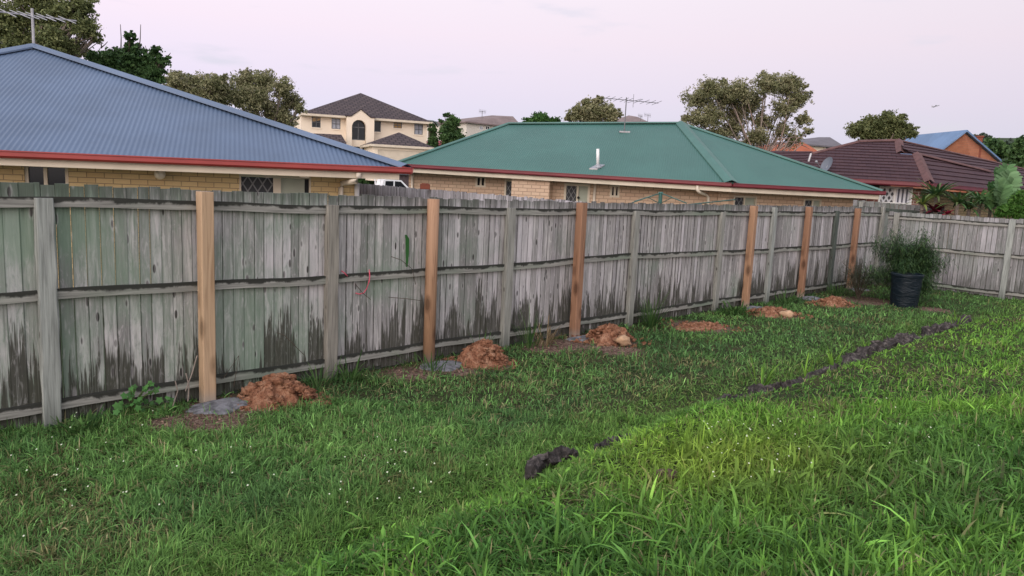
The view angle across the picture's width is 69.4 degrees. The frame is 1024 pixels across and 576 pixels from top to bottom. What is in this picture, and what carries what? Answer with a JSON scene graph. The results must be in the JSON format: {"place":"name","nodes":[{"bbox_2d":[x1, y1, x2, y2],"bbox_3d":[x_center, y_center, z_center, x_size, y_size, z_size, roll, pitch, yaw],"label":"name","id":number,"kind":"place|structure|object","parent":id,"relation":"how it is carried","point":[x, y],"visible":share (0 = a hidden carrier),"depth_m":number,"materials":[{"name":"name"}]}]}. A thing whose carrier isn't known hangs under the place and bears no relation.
{"place":"outdoors","nodes":[
{"label":"outdoors","id":0,"kind":"place"},
{"bbox_2d":[0,43,413,286],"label":"house","id":1,"kind":"structure","parent":0,"point":[70,120],"depth_m":12.60,"materials":[{"name":"blue metal"}]},
{"bbox_2d":[0,8,75,42],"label":"tv antenna","id":2,"kind":"object","parent":1,"relation":"on","point":[32,15],"visible":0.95,"depth_m":15.96,"materials":[{"name":"metal"}]},
{"bbox_2d":[24,166,68,211],"bbox_3d":[-7.308,-1.453,11.657,0.599,0.988,0.070,0,9,-20],"label":"window","id":3,"kind":"structure","parent":1,"relation":"in","point":[43,175],"depth_m":11.60,"materials":[{"name":"black glass"}]},
{"bbox_2d":[0,390,724,575],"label":"lawn grass","id":4,"kind":"structure","parent":0,"point":[164,547],"depth_m":4.91,"materials":[{"name":"plant"}]},
{"bbox_2d":[173,356,196,405],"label":"dry stalk","id":5,"kind":"object","parent":4,"relation":"on","point":[188,386],"visible":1,"depth_m":6.30,"materials":[{"name":"brown plant"}]},
{"bbox_2d":[0,267,1023,575],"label":"lawn","id":6,"kind":"structure","parent":0,"point":[552,349],"depth_m":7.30,"materials":[{"name":"plant"}]},
{"bbox_2d":[36,403,125,447],"bbox_3d":[-3.298,1.052,5.628,0.648,0.233,0.676,3,8,0],"label":"grass tuft","id":7,"kind":"object","parent":6,"relation":"on","point":[91,417],"visible":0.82,"depth_m":5.67,"materials":[{"name":"plant"}]},
{"bbox_2d":[112,380,174,417],"bbox_3d":[-3.034,0.982,6.100,0.527,0.476,0.225,-5,11,-44],"label":"leafy weed","id":8,"kind":"object","parent":6,"relation":"on","point":[130,394],"visible":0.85,"depth_m":6.05,"materials":[{"name":"green plant"}]},
{"bbox_2d":[186,191,248,414],"bbox_3d":[-2.493,0.190,6.344,0.564,2.000,0.467,1,8,-11],"label":"fence post","id":9,"kind":"object","parent":6,"relation":"on","point":[206,292],"visible":0.95,"depth_m":6.38,"materials":[{"name":"brown wood"}]},
{"bbox_2d":[224,372,333,411],"bbox_3d":[-2.108,0.913,6.694,1.017,0.319,0.678,3,8,0],"label":"dirt mound","id":10,"kind":"object","parent":6,"relation":"on","point":[271,389],"visible":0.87,"depth_m":6.59,"materials":[{"name":"orange soil"}]},
{"bbox_2d":[296,355,351,393],"bbox_3d":[-1.876,0.819,7.080,0.814,0.302,0.734,3,8,0],"label":"grass tuft","id":11,"kind":"object","parent":6,"relation":"on","point":[313,380],"visible":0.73,"depth_m":7.12,"materials":[{"name":"plant"}]},
{"bbox_2d":[327,347,377,390],"bbox_3d":[-1.634,0.795,7.416,0.632,0.388,0.567,10,11,41],"label":"grass tuft","id":12,"kind":"object","parent":6,"relation":"on","point":[346,374],"visible":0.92,"depth_m":7.41,"materials":[{"name":"plant"}]},
{"bbox_2d":[388,351,472,377],"bbox_3d":[-0.899,0.737,7.981,0.999,0.295,0.841,3,8,0],"label":"grass tuft","id":13,"kind":"object","parent":6,"relation":"on","point":[431,365],"visible":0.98,"depth_m":7.92,"materials":[{"name":"plant"}]},
{"bbox_2d":[0,345,878,575],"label":"straw","id":14,"kind":"object","parent":6,"relation":"on","point":[160,441],"visible":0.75,"depth_m":5.41,"materials":[{"name":"green plant"}]},
{"bbox_2d":[419,199,461,371],"bbox_3d":[-0.743,0.003,8.096,0.455,1.925,0.615,7,9,27],"label":"fence post","id":15,"kind":"object","parent":6,"relation":"on","point":[432,234],"visible":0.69,"depth_m":8.09,"materials":[{"name":"beige wood"}]},
{"bbox_2d":[443,338,518,370],"bbox_3d":[-0.346,0.743,8.406,0.887,0.347,0.673,3,8,0],"label":"dirt mound","id":16,"kind":"object","parent":6,"relation":"on","point":[484,353],"visible":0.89,"depth_m":8.30,"materials":[{"name":"orange soil"}]},
{"bbox_2d":[469,332,496,343],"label":"grass tuft","id":17,"kind":"object","parent":6,"relation":"on","point":[485,337],"visible":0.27,"depth_m":8.70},
{"bbox_2d":[10,407,978,536],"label":"flowers","id":18,"kind":"object","parent":6,"relation":"on","point":[434,463],"visible":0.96,"depth_m":4.97,"materials":[{"name":"white plant"}]},
{"bbox_2d":[511,302,552,349],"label":"grass tuft","id":19,"kind":"object","parent":6,"relation":"on","point":[528,344],"visible":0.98,"depth_m":9.20,"materials":[{"name":"plant"}]},
{"bbox_2d":[148,306,946,432],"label":"pebbles","id":20,"kind":"object","parent":6,"relation":"on","point":[194,424],"visible":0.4,"depth_m":7.78,"materials":[{"name":"stone"}]},
{"bbox_2d":[531,317,564,347],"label":"grass tuft","id":21,"kind":"object","parent":6,"relation":"on","point":[549,337],"visible":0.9,"depth_m":9.42,"materials":[{"name":"plant"}]},
{"bbox_2d":[524,445,578,481],"bbox_3d":[0.258,1.247,5.309,0.184,0.175,0.600,9,11,38],"label":"garden edging","id":22,"kind":"object","parent":6,"relation":"on","point":[536,464],"visible":0.88,"depth_m":5.32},
{"bbox_2d":[565,202,589,342],"bbox_3d":[1.046,-0.131,9.789,0.645,1.965,0.468,-1,9,-23],"label":"fence post","id":23,"kind":"object","parent":6,"relation":"on","point":[578,266],"visible":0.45,"depth_m":9.83,"materials":[{"name":"orange wood"}]},
{"bbox_2d":[139,386,1023,575],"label":"bank grass","id":24,"kind":"structure","parent":6,"relation":"on","point":[786,452],"depth_m":4.16,"materials":[{"name":"plant"}]},
{"bbox_2d":[570,323,651,347],"bbox_3d":[1.321,0.612,9.820,1.153,0.311,0.730,3,8,0],"label":"dirt mound","id":25,"kind":"object","parent":6,"relation":"on","point":[606,334],"visible":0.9,"depth_m":9.70,"materials":[{"name":"orange soil"}]},
{"bbox_2d":[594,433,630,449],"bbox_3d":[0.802,1.217,5.763,0.114,0.133,0.460,11,11,44],"label":"garden edging","id":26,"kind":"object","parent":6,"relation":"on","point":[605,442],"visible":0.34,"depth_m":5.70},
{"bbox_2d":[614,335,630,345],"bbox_3d":[1.430,0.687,9.552,0.227,0.161,0.166,-1,9,-21],"label":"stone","id":27,"kind":"object","parent":6,"relation":"on","point":[622,340],"visible":1,"depth_m":9.51,"materials":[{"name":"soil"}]},
{"bbox_2d":[639,304,666,327],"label":"grass tuft","id":28,"kind":"object","parent":6,"relation":"on","point":[655,319],"visible":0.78,"depth_m":10.97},
{"bbox_2d":[283,359,1023,575],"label":"straw","id":29,"kind":"object","parent":6,"relation":"on","point":[901,568],"visible":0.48,"depth_m":4.48,"materials":[{"name":"green plant"}]},
{"bbox_2d":[633,287,684,328],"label":"grass tuft","id":30,"kind":"object","parent":6,"relation":"on","point":[652,318],"visible":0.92,"depth_m":10.94,"materials":[{"name":"plant"}]},
{"bbox_2d":[651,468,677,478],"bbox_3d":[0.982,1.213,4.769,0.194,0.086,0.145,3,8,0],"label":"stone","id":31,"kind":"object","parent":6,"relation":"on","point":[668,472],"visible":0.44,"depth_m":4.74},
{"bbox_2d":[656,319,744,332],"bbox_3d":[2.853,0.581,11.238,1.329,0.141,0.844,1,8,-11],"label":"dirt mound","id":32,"kind":"object","parent":6,"relation":"on","point":[694,326],"visible":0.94,"depth_m":11.16,"materials":[{"name":"orange soil"}]},
{"bbox_2d":[714,393,745,400],"bbox_3d":[2.028,1.081,7.038,0.552,0.134,0.152,-3,10,-35],"label":"garden edging","id":33,"kind":"object","parent":6,"relation":"on","point":[727,395],"visible":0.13,"depth_m":7.06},
{"bbox_2d":[707,298,759,316],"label":"grass tuft","id":34,"kind":"object","parent":6,"relation":"on","point":[735,309],"visible":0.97,"depth_m":12.37,"materials":[{"name":"plant"}]},
{"bbox_2d":[741,206,761,308],"bbox_3d":[4.386,-0.460,13.106,0.633,1.965,0.424,-5,12,-44],"label":"fence post","id":35,"kind":"object","parent":6,"relation":"on","point":[750,248],"visible":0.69,"depth_m":13.10,"materials":[{"name":"beige wood"}]},
{"bbox_2d":[746,355,779,385],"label":"grass tuft","id":36,"kind":"object","parent":6,"relation":"on","point":[768,379],"visible":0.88,"depth_m":7.79,"materials":[{"name":"plant"}]},
{"bbox_2d":[747,376,803,395],"bbox_3d":[2.706,1.037,7.442,0.910,0.238,0.307,-3,10,-34],"label":"garden edging","id":37,"kind":"object","parent":6,"relation":"on","point":[752,388],"visible":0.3,"depth_m":7.38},
{"bbox_2d":[745,306,812,318],"bbox_3d":[4.467,0.407,12.639,1.371,0.205,0.816,3,8,0],"label":"dirt mound","id":38,"kind":"object","parent":6,"relation":"on","point":[769,311],"visible":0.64,"depth_m":12.52,"materials":[{"name":"orange soil"}]},
{"bbox_2d":[778,310,793,317],"bbox_3d":[4.585,0.443,12.397,0.242,0.154,0.198,8,10,34],"label":"stone","id":39,"kind":"object","parent":6,"relation":"on","point":[788,313],"visible":0.75,"depth_m":12.33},
{"bbox_2d":[772,288,812,305],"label":"grass tuft","id":40,"kind":"object","parent":6,"relation":"on","point":[782,300],"visible":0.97,"depth_m":13.94,"materials":[{"name":"plant"}]},
{"bbox_2d":[795,353,820,376],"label":"grass tuft","id":41,"kind":"object","parent":6,"relation":"on","point":[804,371],"visible":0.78,"depth_m":8.40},
{"bbox_2d":[797,207,819,300],"bbox_3d":[6.009,-0.608,14.635,0.572,1.965,0.462,-1,9,-24],"label":"fence post","id":42,"kind":"object","parent":6,"relation":"on","point":[805,247],"visible":0.91,"depth_m":14.67,"materials":[{"name":"orange wood"}]},
{"bbox_2d":[617,310,1023,429],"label":"bank grass","id":43,"kind":"structure","parent":6,"relation":"on","point":[992,341],"depth_m":7.86,"materials":[{"name":"plant"}]},
{"bbox_2d":[804,362,841,379],"bbox_3d":[3.477,0.972,8.205,0.710,0.217,0.195,-5,11,-42],"label":"garden edging","id":44,"kind":"object","parent":6,"relation":"on","point":[820,371],"visible":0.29,"depth_m":8.10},
{"bbox_2d":[805,295,860,307],"bbox_3d":[6.126,0.260,14.075,1.087,0.235,0.669,3,8,0],"label":"dirt mound","id":45,"kind":"object","parent":6,"relation":"on","point":[832,300],"visible":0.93,"depth_m":13.97,"materials":[{"name":"orange soil"}]},
{"bbox_2d":[826,342,848,364],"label":"grass tuft","id":46,"kind":"object","parent":6,"relation":"on","point":[831,361],"visible":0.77,"depth_m":8.96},
{"bbox_2d":[824,282,854,296],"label":"grass tuft","id":47,"kind":"object","parent":6,"relation":"on","point":[836,292],"visible":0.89,"depth_m":15.52,"materials":[{"name":"plant"}]},
{"bbox_2d":[846,208,869,290],"bbox_3d":[7.748,-0.774,16.381,0.596,1.950,0.424,-2,9,-27],"label":"fence post","id":48,"kind":"object","parent":6,"relation":"on","point":[855,234],"visible":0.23,"depth_m":16.39,"materials":[{"name":"orange wood"}]},
{"bbox_2d":[831,253,889,298],"bbox_3d":[7.120,-0.213,15.015,1.127,1.024,0.992,3,8,0],"label":"dry shrub","id":49,"kind":"object","parent":6,"relation":"on","point":[855,281],"visible":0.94,"depth_m":14.95,"materials":[{"name":"brown plant"}]},
{"bbox_2d":[841,332,922,365],"bbox_3d":[4.825,0.796,9.627,0.375,0.280,2.582,10,11,43],"label":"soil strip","id":50,"kind":"object","parent":6,"relation":"on","point":[861,352],"visible":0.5,"depth_m":9.46,"materials":[{"name":"soil"}]},
{"bbox_2d":[890,271,924,307],"bbox_3d":[7.589,0.033,14.257,0.578,0.649,0.574,3,8,0],"label":"bin","id":51,"kind":"object","parent":6,"relation":"on","point":[905,289],"visible":0.98,"depth_m":14.06,"materials":[{"name":"black plastic"}]},
{"bbox_2d":[900,191,949,213],"bbox_3d":[10.026,-1.234,18.126,1.420,2.263,1.335,3,8,0],"label":"dracaena","id":52,"kind":"object","parent":6,"relation":"on","point":[922,201],"visible":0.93,"depth_m":17.94,"materials":[{"name":"green plant"}]},
{"bbox_2d":[915,202,952,214],"bbox_3d":[10.294,-1.088,18.093,0.963,2.010,0.926,3,8,0],"label":"cordyline","id":53,"kind":"object","parent":6,"relation":"on","point":[935,209],"visible":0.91,"depth_m":17.85,"materials":[{"name":"red plant"}]},
{"bbox_2d":[938,210,954,278],"bbox_3d":[10.361,-0.957,17.753,0.380,1.853,0.324,-5,11,-42],"label":"cordyline","id":54,"kind":"object","parent":6,"relation":"on","point":[947,213],"visible":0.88,"depth_m":17.65,"materials":[{"name":"red plant"}]},
{"bbox_2d":[921,314,972,337],"bbox_3d":[6.850,0.617,11.559,2.281,0.261,0.311,-6,12,-44],"label":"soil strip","id":55,"kind":"object","parent":6,"relation":"on","point":[935,328],"visible":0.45,"depth_m":11.15,"materials":[{"name":"soil"}]},
{"bbox_2d":[880,211,1023,299],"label":"side fence","id":56,"kind":"object","parent":6,"relation":"on","point":[1002,259],"visible":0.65,"depth_m":16.41,"materials":[{"name":"wood"}]},
{"bbox_2d":[927,190,983,215],"bbox_3d":[10.599,-1.233,17.929,1.374,2.371,1.291,9,10,37],"label":"dracaena","id":57,"kind":"object","parent":6,"relation":"on","point":[958,200],"visible":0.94,"depth_m":17.73,"materials":[{"name":"green plant"}]},
{"bbox_2d":[948,309,966,323],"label":"grass tuft","id":58,"kind":"object","parent":6,"relation":"on","point":[958,319],"visible":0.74,"depth_m":11.59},
{"bbox_2d":[963,203,996,276],"bbox_3d":[12.076,-1.250,18.849,1.383,2.273,1.397,3,8,0],"label":"dracaena","id":59,"kind":"object","parent":6,"relation":"on","point":[990,212],"visible":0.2,"depth_m":18.72,"materials":[{"name":"green plant"}]},
{"bbox_2d":[961,188,1003,283],"bbox_3d":[11.655,-1.326,18.582,1.392,2.462,1.628,8,10,33],"label":"dracaena","id":60,"kind":"object","parent":6,"relation":"on","point":[977,195],"visible":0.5,"depth_m":18.36,"materials":[{"name":"green plant"}]},
{"bbox_2d":[980,163,1022,284],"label":"traveller palm","id":61,"kind":"object","parent":6,"relation":"on","point":[1007,179],"visible":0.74,"depth_m":18.05,"materials":[{"name":"green plant"}]},
{"bbox_2d":[993,189,1023,254],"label":"leafy shrub","id":62,"kind":"object","parent":6,"relation":"on","point":[1014,209],"visible":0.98,"depth_m":17.39,"materials":[{"name":"green plant"}]},
{"bbox_2d":[1,0,1023,144],"label":"sky","id":63,"kind":"structure","parent":0,"point":[426,59],"materials":[{"name":"white"}]},
{"bbox_2d":[59,138,1022,397],"bbox_3d":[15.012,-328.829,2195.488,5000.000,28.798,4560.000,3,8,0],"label":"ground","id":64,"kind":"structure","parent":0,"point":[345,294],"depth_m":9.88,"materials":[{"name":"plant"}]},
{"bbox_2d":[0,0,105,57],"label":"gum tree","id":65,"kind":"object","parent":64,"relation":"on","point":[50,33],"visible":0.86,"depth_m":28.69,"materials":[{"name":"green plant"}]},
{"bbox_2d":[83,24,171,83],"bbox_3d":[-16.718,-7.193,32.101,3.884,8.348,2.311,3,8,0],"label":"vine tree","id":66,"kind":"object","parent":64,"relation":"on","point":[129,58],"visible":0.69,"depth_m":31.56,"materials":[{"name":"green plant"}]},
{"bbox_2d":[162,69,242,107],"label":"gum tree","id":67,"kind":"object","parent":64,"relation":"on","point":[216,87],"visible":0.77,"depth_m":40.30,"materials":[{"name":"green plant"}]},
{"bbox_2d":[227,66,307,177],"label":"gum tree","id":68,"kind":"object","parent":64,"relation":"on","point":[256,88],"visible":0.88,"depth_m":42.35,"materials":[{"name":"green plant"}]},
{"bbox_2d":[293,93,433,180],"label":"house","id":69,"kind":"structure","parent":64,"relation":"on","point":[367,123],"depth_m":70.56,"materials":[{"name":"grey tile"}]},
{"bbox_2d":[311,117,320,128],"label":"window","id":70,"kind":"structure","parent":69,"relation":"in","point":[316,121],"depth_m":69.83,"materials":[{"name":"glass"}]},
{"bbox_2d":[331,118,340,130],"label":"window","id":71,"kind":"structure","parent":69,"relation":"in","point":[335,121],"depth_m":70.46,"materials":[{"name":"glass"}]},
{"bbox_2d":[374,121,380,132],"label":"window","id":72,"kind":"structure","parent":69,"relation":"in","point":[377,124],"depth_m":71.80,"materials":[{"name":"glass"}]},
{"bbox_2d":[393,122,401,129],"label":"window","id":73,"kind":"structure","parent":69,"relation":"in","point":[398,126],"depth_m":72.41,"materials":[{"name":"metal"}]},
{"bbox_2d":[378,149,420,175],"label":"garage door","id":74,"kind":"structure","parent":69,"relation":"in","point":[397,155],"depth_m":65.74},
{"bbox_2d":[414,124,422,135],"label":"window","id":75,"kind":"structure","parent":69,"relation":"in","point":[418,128],"depth_m":73.14,"materials":[{"name":"glass"}]},
{"bbox_2d":[355,178,376,183],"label":"hedge shrub","id":76,"kind":"object","parent":64,"relation":"on","point":[362,181],"visible":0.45,"depth_m":69.01,"materials":[{"name":"green plant"}]},
{"bbox_2d":[374,179,407,187],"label":"utility truck","id":77,"kind":"object","parent":64,"relation":"on","point":[394,183],"visible":0.12,"depth_m":60.03,"materials":[{"name":"white paint"}]},
{"bbox_2d":[390,174,408,186],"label":"carport","id":78,"kind":"object","parent":64,"relation":"on","point":[405,179],"visible":0.04,"depth_m":65.35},
{"bbox_2d":[426,123,439,147],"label":"conifer tree","id":79,"kind":"object","parent":64,"relation":"on","point":[433,138],"visible":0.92,"depth_m":68.52,"materials":[{"name":"green plant"}]},
{"bbox_2d":[427,120,439,139],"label":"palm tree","id":80,"kind":"object","parent":64,"relation":"on","point":[436,123],"visible":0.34,"depth_m":93.06,"materials":[{"name":"green plant"}]},
{"bbox_2d":[0,182,885,431],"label":"boundary fence","id":81,"kind":"object","parent":64,"relation":"on","point":[282,260],"visible":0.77,"depth_m":7.28,"materials":[{"name":"wood"}]},
{"bbox_2d":[224,256,421,386],"bbox_3d":[-1.790,0.274,7.373,2.221,1.134,0.007,-5,12,-44],"label":"dry vine","id":82,"kind":"object","parent":81,"relation":"attached to","point":[360,290],"visible":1,"depth_m":7.54,"materials":[{"name":"brown plant"}]},
{"bbox_2d":[341,270,369,294],"bbox_3d":[-1.596,-0.057,7.534,0.329,0.262,0.050,-5,11,-41],"label":"cord","id":83,"kind":"object","parent":81,"relation":"hanging from","point":[367,285],"visible":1,"depth_m":7.61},
{"bbox_2d":[405,235,408,266],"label":"hanging leaf","id":84,"kind":"object","parent":81,"relation":"hanging from","point":[407,246],"visible":1,"depth_m":7.95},
{"bbox_2d":[437,112,466,145],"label":"conifer tree","id":85,"kind":"object","parent":64,"relation":"on","point":[449,130],"visible":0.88,"depth_m":68.08,"materials":[{"name":"green plant"}]},
{"bbox_2d":[359,183,580,205],"bbox_3d":[-1.752,-1.144,15.559,0.026,1.899,12.177,-1,9,-26],"label":"paling fence","id":86,"kind":"object","parent":64,"relation":"on","point":[383,190],"visible":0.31,"depth_m":15.38,"materials":[{"name":"wood"}]},
{"bbox_2d":[420,183,429,189],"bbox_3d":[-1.805,-2.112,15.368,0.200,0.122,0.100,3,8,0],"label":"brick","id":87,"kind":"object","parent":86,"relation":"on","point":[424,185],"visible":1,"depth_m":15.32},
{"bbox_2d":[427,115,517,140],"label":"house","id":88,"kind":"structure","parent":64,"relation":"on","point":[472,126],"depth_m":105.84,"materials":[{"name":"grey tile"}]},
{"bbox_2d":[521,111,561,121],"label":"round tree","id":89,"kind":"object","parent":64,"relation":"on","point":[540,116],"visible":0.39,"depth_m":58.11,"materials":[{"name":"green plant"}]},
{"bbox_2d":[564,95,623,121],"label":"gum tree","id":90,"kind":"object","parent":64,"relation":"on","point":[590,110],"visible":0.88,"depth_m":46.51,"materials":[{"name":"green plant"}]},
{"bbox_2d":[618,115,646,121],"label":"house","id":91,"kind":"structure","parent":64,"relation":"on","point":[629,118],"depth_m":119.80,"materials":[{"name":"grey tile"}]},
{"bbox_2d":[632,192,734,203],"bbox_3d":[3.696,-1.011,15.797,2.574,2.020,2.017,3,8,0],"label":"clothes line","id":92,"kind":"object","parent":64,"relation":"on","point":[661,194],"visible":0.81,"depth_m":15.34,"materials":[{"name":"green paint"}]},
{"bbox_2d":[677,69,814,151],"bbox_3d":[12.370,-7.202,39.381,7.276,8.909,3.565,3,8,0],"label":"gum tree","id":93,"kind":"object","parent":64,"relation":"on","point":[742,101],"visible":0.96,"depth_m":38.76,"materials":[{"name":"green plant"}]},
{"bbox_2d":[757,142,816,151],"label":"house","id":94,"kind":"structure","parent":64,"relation":"on","point":[801,148],"depth_m":60.45,"materials":[{"name":"orange tile"}]},
{"bbox_2d":[754,137,841,150],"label":"house","id":95,"kind":"structure","parent":64,"relation":"on","point":[819,143],"depth_m":93.01,"materials":[{"name":"grey stone"}]},
{"bbox_2d":[843,109,920,140],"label":"round tree","id":96,"kind":"object","parent":64,"relation":"on","point":[888,125],"visible":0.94,"depth_m":58.34,"materials":[{"name":"green plant"}]},
{"bbox_2d":[771,138,1023,256],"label":"house","id":97,"kind":"structure","parent":64,"relation":"on","point":[886,165],"depth_m":27.64,"materials":[{"name":"brown tile"}]},
{"bbox_2d":[815,157,832,170],"bbox_3d":[11.298,-4.509,26.973,0.622,0.572,0.513,3,8,0],"label":"satellite dish","id":98,"kind":"object","parent":97,"relation":"on","point":[826,164],"visible":0.95,"depth_m":27.03,"materials":[{"name":"metal"}]},
{"bbox_2d":[878,186,912,204],"bbox_3d":[13.585,-3.278,26.207,1.062,0.626,0.100,7,9,25],"label":"window","id":99,"kind":"structure","parent":97,"relation":"in","point":[899,196],"depth_m":26.17,"materials":[{"name":"white paint"}]},
{"bbox_2d":[853,200,943,275],"bbox_3d":[9.782,-1.143,18.974,2.087,2.118,0.142,7,9,25],"label":"paling fence","id":100,"kind":"object","parent":64,"relation":"on","point":[894,207],"visible":0.2,"depth_m":18.98,"materials":[{"name":"wood"}]},
{"bbox_2d":[905,179,970,243],"bbox_3d":[10.492,-1.440,18.455,1.674,2.624,1.715,3,8,0],"label":"dracaena","id":101,"kind":"object","parent":64,"relation":"on","point":[938,190],"visible":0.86,"depth_m":18.15,"materials":[{"name":"green plant"}]},
{"bbox_2d":[893,130,1001,195],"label":"house","id":102,"kind":"structure","parent":64,"relation":"on","point":[966,142],"depth_m":61.33,"materials":[{"name":"metal"}]},
{"bbox_2d":[973,132,1013,144],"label":"wood","id":103,"kind":"object","parent":64,"relation":"on","point":[1008,142],"visible":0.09,"depth_m":228.90,"materials":[{"name":"green plant"}]},
{"bbox_2d":[983,136,1009,159],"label":"hill tree","id":104,"kind":"object","parent":64,"relation":"on","point":[997,147],"visible":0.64,"depth_m":72.56,"materials":[{"name":"green plant"}]},
{"bbox_2d":[1000,135,1023,180],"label":"hill tree","id":105,"kind":"object","parent":64,"relation":"on","point":[1015,152],"visible":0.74,"depth_m":53.83,"materials":[{"name":"green plant"}]},
{"bbox_2d":[398,121,886,206],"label":"house","id":106,"kind":"structure","parent":0,"point":[605,162],"depth_m":24.81,"materials":[{"name":"green metal"}]},
{"bbox_2d":[475,176,485,186],"bbox_3d":[-1.060,-3.641,25.320,0.360,0.376,0.100,5,8,13],"label":"window","id":107,"kind":"structure","parent":106,"relation":"in","point":[480,181],"depth_m":25.29,"materials":[{"name":"beige glass"}]},
{"bbox_2d":[610,185,619,197],"bbox_3d":[3.383,-3.187,24.311,0.313,0.410,0.100,5,8,13],"label":"window","id":108,"kind":"structure","parent":106,"relation":"in","point":[614,189],"depth_m":24.28,"materials":[{"name":"beige glass"}]},
{"bbox_2d":[602,96,660,132],"bbox_3d":[4.442,-6.524,27.694,2.393,1.444,0.910,-1,9,-22],"label":"tv antenna","id":109,"kind":"object","parent":106,"relation":"on","point":[624,131],"visible":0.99,"depth_m":27.53,"materials":[{"name":"metal"}]},
{"bbox_2d":[860,221,957,299],"bbox_3d":[7.894,-0.527,14.878,1.850,1.636,1.685,6,9,20],"label":"wispy shrub","id":110,"kind":"object","parent":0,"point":[920,258],"visible":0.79,"depth_m":14.62,"materials":[{"name":"green plant"}]},
{"bbox_2d":[949,198,989,216],"bbox_3d":[11.210,-1.165,18.229,1.162,2.204,1.360,3,8,0],"label":"dracaena","id":111,"kind":"object","parent":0,"point":[969,206],"visible":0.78,"depth_m":18.02,"materials":[{"name":"green plant"}]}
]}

